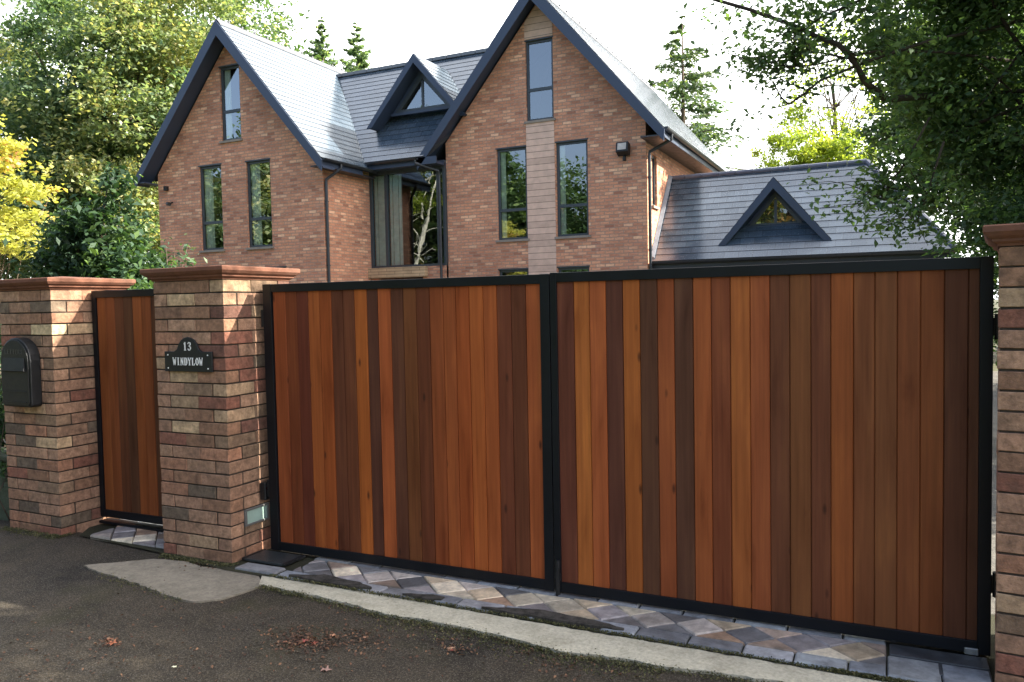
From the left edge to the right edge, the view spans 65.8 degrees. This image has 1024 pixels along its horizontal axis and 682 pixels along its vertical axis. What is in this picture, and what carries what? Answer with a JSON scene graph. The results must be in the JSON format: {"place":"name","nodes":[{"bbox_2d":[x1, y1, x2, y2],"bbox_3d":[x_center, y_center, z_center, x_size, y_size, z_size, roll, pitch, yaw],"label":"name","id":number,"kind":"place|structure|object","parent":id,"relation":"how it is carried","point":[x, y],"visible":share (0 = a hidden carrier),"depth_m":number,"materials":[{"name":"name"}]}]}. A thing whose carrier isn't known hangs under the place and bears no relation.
{"place":"outdoors","nodes":[
{"label":"outdoors","id":0,"kind":"place"},
{"bbox_2d":[0,520,887,681],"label":"road","id":1,"kind":"structure","parent":0,"point":[42,575],"depth_m":3.54,"materials":[{"name":"grey asphalt"}]},
{"bbox_2d":[84,559,260,602],"bbox_3d":[-1.916,1.316,4.392,1.220,0.030,0.457,0,3,25],"label":"concrete patch","id":2,"kind":"object","parent":1,"relation":"on","point":[192,583],"visible":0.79,"depth_m":4.34,"materials":[{"name":"grey concrete"}]},
{"bbox_2d":[0,558,658,681],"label":"leaf litter","id":3,"kind":"object","parent":1,"relation":"on","point":[307,639],"visible":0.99,"depth_m":3.48,"materials":[{"name":"brown plant"}]},
{"bbox_2d":[1,526,914,681],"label":"edge moss","id":4,"kind":"object","parent":1,"relation":"on","point":[652,667],"visible":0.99,"depth_m":3.50,"materials":[{"name":"green plant"}]},
{"bbox_2d":[259,576,886,681],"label":"kerb strip","id":5,"kind":"object","parent":1,"relation":"on","point":[569,640],"visible":0.91,"depth_m":3.43,"materials":[{"name":"concrete"}]},
{"bbox_2d":[0,300,999,370],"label":"ground","id":6,"kind":"structure","parent":0,"point":[995,368],"depth_m":20.59,"materials":[{"name":"grey"}]},
{"bbox_2d":[0,324,6,446],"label":"garden hedge","id":7,"kind":"object","parent":6,"relation":"on","point":[2,418],"visible":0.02,"depth_m":6.31,"materials":[{"name":"green plant"}]},
{"bbox_2d":[0,447,10,520],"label":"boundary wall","id":8,"kind":"structure","parent":6,"relation":"on","point":[4,497],"depth_m":5.74,"materials":[{"name":"brown brick"}]},
{"bbox_2d":[0,114,67,373],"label":"yellow maple","id":9,"kind":"object","parent":6,"relation":"on","point":[20,186],"visible":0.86,"depth_m":12.34,"materials":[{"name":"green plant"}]},
{"bbox_2d":[0,276,135,534],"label":"brick pillar","id":10,"kind":"structure","parent":6,"relation":"on","point":[52,462],"depth_m":5.31,"materials":[{"name":"ceramic"}]},
{"bbox_2d":[0,330,9,521],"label":"ivy","id":11,"kind":"object","parent":10,"relation":"attached to","point":[4,475],"visible":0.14,"depth_m":5.64,"materials":[{"name":"green plant"}]},
{"bbox_2d":[1,337,41,407],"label":"letterbox","id":12,"kind":"object","parent":10,"relation":"attached to","point":[21,372],"visible":1,"depth_m":5.21,"materials":[{"name":"black metal"}]},
{"bbox_2d":[91,289,163,524],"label":"pedestrian gate","id":13,"kind":"structure","parent":10,"relation":"attached to","point":[126,392],"depth_m":5.31,"materials":[{"name":"brown wood"}]},
{"bbox_2d":[0,1,145,279],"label":"broadleaf tree","id":14,"kind":"object","parent":6,"relation":"on","point":[12,275],"visible":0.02,"depth_m":39.05,"materials":[{"name":"green plant"}]},
{"bbox_2d":[0,0,317,278],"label":"broadleaf tree","id":15,"kind":"object","parent":6,"relation":"on","point":[145,64],"visible":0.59,"depth_m":30.28,"materials":[{"name":"green plant"}]},
{"bbox_2d":[109,0,338,251],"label":"broadleaf tree","id":16,"kind":"object","parent":6,"relation":"on","point":[246,27],"depth_m":43.83,"materials":[{"name":"green plant"}]},
{"bbox_2d":[304,15,344,70],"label":"fir tree","id":17,"kind":"object","parent":6,"relation":"on","point":[318,45],"visible":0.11,"depth_m":54.60,"materials":[{"name":"green plant"}]},
{"bbox_2d":[338,21,372,71],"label":"fir tree","id":18,"kind":"object","parent":6,"relation":"on","point":[360,55],"visible":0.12,"depth_m":53.42,"materials":[{"name":"green plant"}]},
{"bbox_2d":[134,0,727,283],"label":"brick house","id":19,"kind":"structure","parent":6,"relation":"on","point":[542,137],"depth_m":19.86,"materials":[{"name":"brick"},{"name":"slate"},{"name":"glass"}]},
{"bbox_2d":[198,163,224,252],"bbox_3d":[-7.843,-3.481,20.762,0.880,2.390,0.202,0,3,25],"label":"window","id":20,"kind":"structure","parent":19,"relation":"in","point":[209,223],"depth_m":20.91,"materials":[{"name":"black glass"}]},
{"bbox_2d":[218,63,242,143],"bbox_3d":[-7.184,-6.086,20.307,0.770,2.070,0.202,0,3,25],"label":"window","id":21,"kind":"structure","parent":19,"relation":"in","point":[225,86],"depth_m":20.44,"materials":[{"name":"black glass"}]},
{"bbox_2d":[245,158,273,249],"bbox_3d":[-6.370,-3.468,20.065,0.900,2.370,0.202,0,3,25],"label":"window","id":22,"kind":"structure","parent":19,"relation":"in","point":[254,171],"depth_m":20.22,"materials":[{"name":"clear glass"}]},
{"bbox_2d":[369,165,448,267],"bbox_3d":[-2.676,-3.177,20.471,2.306,2.530,0.150,0,3,25],"label":"window","id":23,"kind":"structure","parent":19,"relation":"in","point":[380,190],"depth_m":20.70,"materials":[{"name":"clear glass"}]},
{"bbox_2d":[495,145,529,242],"bbox_3d":[0.024,-3.568,19.242,0.900,2.400,0.202,0,3,25],"label":"window","id":24,"kind":"structure","parent":19,"relation":"in","point":[503,210],"depth_m":19.40,"materials":[{"name":"black glass"}]},
{"bbox_2d":[498,268,528,275],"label":"window","id":25,"kind":"structure","parent":19,"relation":"in","point":[510,269],"depth_m":19.29,"materials":[{"name":"black metal"}]},
{"bbox_2d":[524,36,555,123],"bbox_3d":[0.661,-6.170,18.775,0.800,1.965,0.160,0,3,25],"label":"window","id":26,"kind":"structure","parent":19,"relation":"in","point":[549,38],"depth_m":18.82,"materials":[{"name":"black metal"}]},
{"bbox_2d":[555,138,590,238],"bbox_3d":[1.429,-3.565,18.576,0.890,2.400,0.202,0,3,25],"label":"window","id":27,"kind":"structure","parent":19,"relation":"in","point":[561,175],"depth_m":18.72,"materials":[{"name":"clear glass"}]},
{"bbox_2d":[557,265,589,272],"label":"window","id":28,"kind":"structure","parent":19,"relation":"in","point":[561,268],"depth_m":18.66,"materials":[{"name":"black metal"}]},
{"bbox_2d":[652,156,659,209],"bbox_3d":[3.282,-3.694,18.421,0.170,1.240,0.520,0,3,25],"label":"window","id":29,"kind":"structure","parent":19,"relation":"in","point":[653,158],"depth_m":18.56,"materials":[{"name":"plastic"}]},
{"bbox_2d":[645,15,756,170],"bbox_3d":[7.330,-7.413,35.890,8.729,14.406,8.720,0,3,25],"label":"spruce tree","id":30,"kind":"object","parent":6,"relation":"on","point":[699,130],"visible":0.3,"depth_m":35.30,"materials":[{"name":"green plant"}]},
{"bbox_2d":[748,117,889,168],"bbox_3d":[10.860,-3.948,27.955,5.057,8.100,3.694,0,3,25],"label":"lime tree","id":31,"kind":"object","parent":6,"relation":"on","point":[828,149],"visible":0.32,"depth_m":27.25,"materials":[{"name":"green plant"}]},
{"bbox_2d":[768,15,888,159],"bbox_3d":[12.474,-6.259,30.238,5.477,12.427,4.177,0,3,25],"label":"sparse tree","id":32,"kind":"object","parent":6,"relation":"on","point":[790,111],"visible":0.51,"depth_m":30.24,"materials":[{"name":"green plant"}]},
{"bbox_2d":[837,0,1023,263],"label":"evergreen tree","id":33,"kind":"object","parent":6,"relation":"on","point":[874,141],"visible":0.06,"depth_m":22.66,"materials":[{"name":"green plant"}]},
{"bbox_2d":[3,371,997,614],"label":"driveway","id":34,"kind":"structure","parent":0,"point":[994,446],"depth_m":6.61,"materials":[{"name":"grey"}]},
{"bbox_2d":[3,161,192,288],"bbox_3d":[-4.534,-0.423,9.114,2.593,3.176,2.023,0,3,25],"label":"laurel shrub","id":35,"kind":"object","parent":34,"relation":"on","point":[95,242],"visible":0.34,"depth_m":8.62,"materials":[{"name":"green plant"}]},
{"bbox_2d":[124,245,206,289],"bbox_3d":[-2.958,0.227,6.624,2.075,2.044,1.332,0,3,25],"label":"evergreen shrub","id":36,"kind":"object","parent":34,"relation":"on","point":[140,286],"visible":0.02,"depth_m":6.56,"materials":[{"name":"green plant"}]},
{"bbox_2d":[144,233,195,277],"bbox_3d":[-3.262,0.072,7.779,0.850,2.228,0.995,0,3,25],"label":"leafy shrub","id":37,"kind":"object","parent":34,"relation":"on","point":[185,246],"visible":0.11,"depth_m":7.72,"materials":[{"name":"green plant"}]},
{"bbox_2d":[0,0,1010,299],"label":"sky","id":38,"kind":"structure","parent":0,"point":[635,31],"materials":[{"name":"white"}]},
{"bbox_2d":[80,523,994,681],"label":"paving stones","id":39,"kind":"object","parent":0,"point":[89,531],"visible":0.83,"depth_m":4.34,"materials":[{"name":"grey stone"}]},
{"bbox_2d":[139,265,299,562],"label":"brick pillar","id":40,"kind":"structure","parent":39,"relation":"on","point":[213,450],"depth_m":4.65,"materials":[{"name":"ceramic"}]},
{"bbox_2d":[164,337,213,371],"bbox_3d":[-1.890,0.078,4.625,0.378,0.203,0.016,0,3,25],"label":"house sign","id":41,"kind":"object","parent":40,"relation":"attached to","point":[188,355],"visible":1,"depth_m":4.61,"materials":[{"name":"black metal"}]},
{"bbox_2d":[244,502,269,526],"bbox_3d":[-1.524,1.037,4.736,0.012,0.100,0.200,0,3,25],"label":"brick light","id":42,"kind":"object","parent":40,"relation":"attached to","point":[256,514],"visible":1,"depth_m":4.73,"materials":[{"name":"metal"}]},
{"bbox_2d":[260,481,268,499],"bbox_3d":[-1.484,0.902,4.770,0.044,0.105,0.050,0,3,25],"label":"photocell","id":43,"kind":"object","parent":40,"relation":"attached to","point":[263,490],"visible":0.84,"depth_m":4.75,"materials":[{"name":"black metal"}]},
{"bbox_2d":[242,549,305,566],"bbox_3d":[-1.388,1.262,4.617,0.320,0.016,0.180,0,3,25],"label":"drain cover","id":44,"kind":"object","parent":39,"relation":"on","point":[264,556],"visible":1,"depth_m":4.59,"materials":[{"name":"black metal"}]},
{"bbox_2d":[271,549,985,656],"bbox_3d":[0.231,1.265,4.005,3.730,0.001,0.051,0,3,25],"label":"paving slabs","id":45,"kind":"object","parent":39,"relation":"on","point":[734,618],"visible":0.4,"depth_m":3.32,"materials":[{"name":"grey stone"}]},
{"bbox_2d":[890,644,989,670],"bbox_3d":[1.712,1.276,3.186,0.350,0.019,0.110,0,3,25],"label":"slate flag","id":46,"kind":"object","parent":39,"relation":"on","point":[968,661],"visible":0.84,"depth_m":3.17,"materials":[{"name":"grey stone"}]},
{"bbox_2d":[983,223,1023,681],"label":"brick pillar","id":47,"kind":"structure","parent":39,"relation":"on","point":[1005,242],"depth_m":2.89,"materials":[{"name":"ceramic"}]},
{"bbox_2d":[550,256,997,655],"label":"driveway gate","id":48,"kind":"structure","parent":47,"relation":"attached to","point":[805,445],"depth_m":3.47,"materials":[{"name":"brown wood"}]},
{"bbox_2d":[890,640,978,655],"bbox_3d":[1.754,1.246,3.286,0.341,0.028,0.110,0,3,25],"label":"gate bracket","id":49,"kind":"object","parent":48,"relation":"attached to","point":[971,651],"visible":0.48,"depth_m":3.18,"materials":[{"name":"metal"}]},
{"bbox_3d":[-1.437,0.478,4.802,0.068,1.606,0.068,0,3,25],"label":"gate post","id":50,"kind":"object","parent":39,"relation":"on","visible":0},
{"bbox_2d":[261,274,554,590],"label":"driveway gate","id":51,"kind":"structure","parent":50,"relation":"attached to","point":[409,424],"depth_m":4.28,"materials":[{"name":"brown wood"}]},
{"bbox_2d":[90,519,990,681],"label":"cobble paving","id":52,"kind":"structure","parent":0,"point":[825,649],"depth_m":3.61,"materials":[{"name":"grey stone"}]},
{"bbox_2d":[99,518,164,531],"bbox_3d":[-2.409,1.242,5.288,0.920,0.017,0.080,0,3,25],"label":"threshold bar","id":53,"kind":"object","parent":52,"relation":"on","point":[135,524],"visible":0.56,"depth_m":5.34,"materials":[{"name":"black metal"}]},
{"bbox_2d":[289,574,371,589],"bbox_3d":[-0.957,1.275,4.209,0.530,0.020,0.094,0,3,25],"label":"tar patch","id":54,"kind":"object","parent":52,"relation":"on","point":[326,579],"visible":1,"depth_m":4.19,"materials":[{"name":"black asphalt"}]},
{"bbox_2d":[402,593,444,602],"bbox_3d":[-0.444,1.277,3.949,0.220,0.020,0.062,0,3,25],"label":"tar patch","id":55,"kind":"object","parent":52,"relation":"on","point":[429,597],"visible":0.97,"depth_m":3.93,"materials":[{"name":"black asphalt"}]},
{"bbox_2d":[481,606,623,630],"bbox_3d":[0.185,1.278,3.664,0.700,0.020,0.086,0,3,25],"label":"paving stone","id":56,"kind":"object","parent":52,"relation":"on","point":[551,616],"visible":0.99,"depth_m":3.64,"materials":[{"name":"grey stone"}]},
{"bbox_2d":[652,159,957,268],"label":"roof","id":57,"kind":"structure","parent":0,"point":[757,216],"depth_m":17.53,"materials":[{"name":"stone"}]},
{"bbox_2d":[894,656,992,681],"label":"slate flag","id":58,"kind":"object","parent":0,"point":[940,669],"visible":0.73,"depth_m":3.08,"materials":[{"name":"grey stone"}]},
{"label":"lawn","id":59,"kind":"structure","parent":0,"visible":0},
{"bbox_2d":[670,0,1023,307],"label":"holm oak","id":60,"kind":"object","parent":59,"relation":"on","point":[964,101],"visible":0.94,"depth_m":6.56,"materials":[{"name":"green plant"}]},
{"bbox_2d":[934,190,1003,365],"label":"undergrowth","id":61,"kind":"object","parent":59,"relation":"on","point":[995,341],"visible":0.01,"depth_m":8.05,"materials":[{"name":"green plant"}]},
{"bbox_2d":[925,6,1023,264],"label":"garden tree","id":62,"kind":"object","parent":59,"relation":"on","point":[972,201],"visible":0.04,"depth_m":13.12,"materials":[{"name":"green plant"}]}
]}

